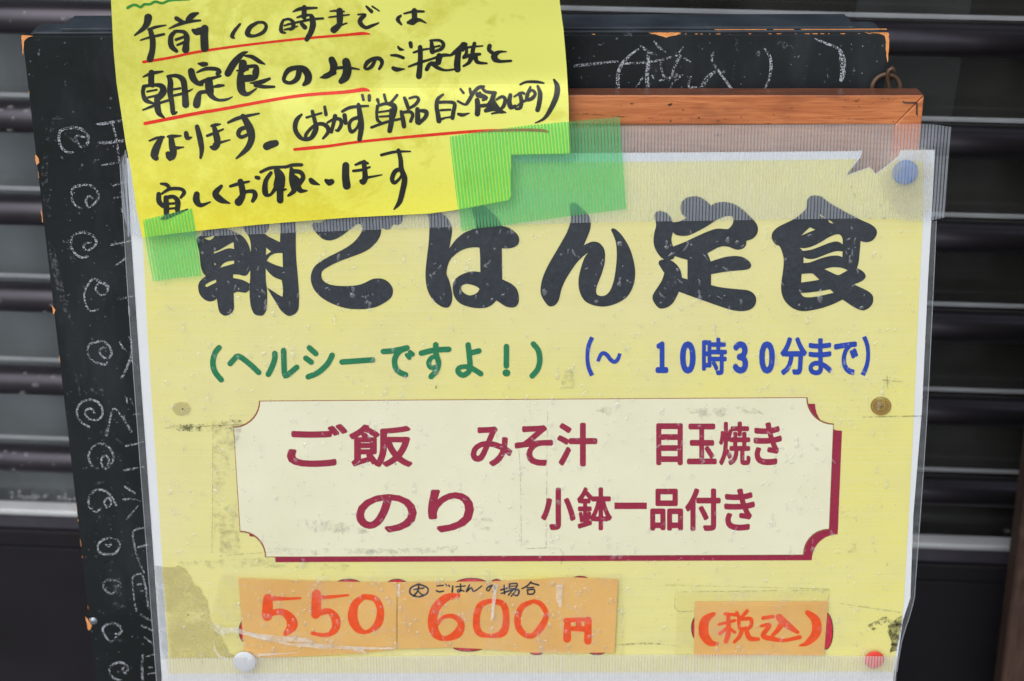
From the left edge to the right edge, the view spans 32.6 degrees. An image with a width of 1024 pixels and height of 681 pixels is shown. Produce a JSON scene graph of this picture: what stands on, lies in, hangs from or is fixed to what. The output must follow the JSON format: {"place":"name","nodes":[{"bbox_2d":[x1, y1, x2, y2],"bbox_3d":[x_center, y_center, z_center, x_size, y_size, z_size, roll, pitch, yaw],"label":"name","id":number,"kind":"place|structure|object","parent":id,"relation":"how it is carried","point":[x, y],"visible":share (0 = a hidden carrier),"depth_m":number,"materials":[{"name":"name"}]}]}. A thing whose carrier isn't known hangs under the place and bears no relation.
{"place":"outdoors","nodes":[
{"label":"outdoors","id":0,"kind":"place"},
{"label":"pavement","id":1,"kind":"structure","parent":0,"visible":0},
{"bbox_2d":[21,14,888,680],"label":"chalkboard","id":2,"kind":"object","parent":1,"relation":"on","point":[81,156],"visible":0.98,"depth_m":0.64,"materials":[{"name":"paint"}]},
{"bbox_2d":[568,66,923,174],"bbox_3d":[0.007,0.033,0.668,0.276,0.268,0.076,0,35,0],"label":"notice board","id":3,"kind":"object","parent":2,"relation":"attached to","point":[880,128],"visible":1,"depth_m":0.62,"materials":[{"name":"orange wood"}]},
{"bbox_2d":[120,150,936,680],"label":"menu sheet","id":4,"kind":"object","parent":3,"relation":"attached to","point":[666,390],"visible":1,"depth_m":0.65,"materials":[{"name":"yellow paper"}]},
{"bbox_2d":[234,652,255,671],"bbox_3d":[-0.106,0.127,0.693,0.009,0.009,0.003,0,35,0],"label":"push pin","id":5,"kind":"object","parent":4,"relation":"attached to","point":[246,666],"visible":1,"depth_m":0.69,"materials":[{"name":"white plastic"}]},
{"bbox_2d":[238,578,396,657],"bbox_3d":[-0.076,0.109,0.687,0.062,0.035,0.008,0,35,0],"label":"price label","id":6,"kind":"object","parent":4,"relation":"attached to","point":[330,617],"visible":1,"depth_m":0.69,"materials":[{"name":"orange paper"}]},
{"bbox_2d":[111,0,568,237],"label":"yellow note","id":7,"kind":"object","parent":4,"relation":"attached to","point":[236,113],"visible":1,"depth_m":0.61,"materials":[{"name":"paper"}]},
{"bbox_2d":[397,577,617,652],"bbox_3d":[-0.002,0.108,0.687,0.086,0.033,0.008,0,35,0],"label":"price label","id":8,"kind":"object","parent":4,"relation":"attached to","point":[530,616],"visible":1,"depth_m":0.69,"materials":[{"name":"orange paper"}]},
{"bbox_2d":[162,655,897,680],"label":"ribbed tape","id":9,"kind":"object","parent":4,"relation":"attached to","point":[576,671],"visible":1,"depth_m":0.69,"materials":[{"name":"plastic"}]},
{"bbox_2d":[694,601,827,655],"bbox_3d":[0.098,0.114,0.689,0.052,0.024,0.006,0,35,0],"label":"price label","id":10,"kind":"object","parent":4,"relation":"attached to","point":[783,628],"visible":1,"depth_m":0.69,"materials":[{"name":"orange paper"}]},
{"bbox_2d":[865,651,883,668],"bbox_3d":[0.143,0.127,0.693,0.008,0.008,0.003,0,35,0],"label":"push pin","id":11,"kind":"object","parent":4,"relation":"attached to","point":[874,653],"visible":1,"depth_m":0.69,"materials":[{"name":"red plastic"}]},
{"bbox_2d":[892,160,917,184],"bbox_3d":[0.139,-0.059,0.619,0.009,0.009,0.003,0,35,0],"label":"push pin","id":12,"kind":"object","parent":4,"relation":"attached to","point":[904,172],"visible":1,"depth_m":0.62,"materials":[{"name":"blue plastic"}]},
{"bbox_2d":[0,0,1023,680],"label":"roller shutter","id":13,"kind":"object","parent":1,"relation":"on","point":[954,616],"depth_m":0.91,"materials":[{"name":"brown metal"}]},
{"bbox_2d":[0,0,110,502],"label":"curtain","id":14,"kind":"object","parent":13,"relation":"hanging from","point":[23,249],"visible":0.07,"depth_m":0.93,"materials":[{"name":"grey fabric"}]},
{"bbox_2d":[560,0,1023,536],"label":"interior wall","id":15,"kind":"structure","parent":1,"relation":"on","point":[990,88],"depth_m":1.30,"materials":[{"name":"black metal"}]},
{"bbox_2d":[994,433,1023,680],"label":"wooden post","id":16,"kind":"object","parent":1,"relation":"on","point":[1010,661],"depth_m":0.90,"materials":[{"name":"brown wood"}]}
]}

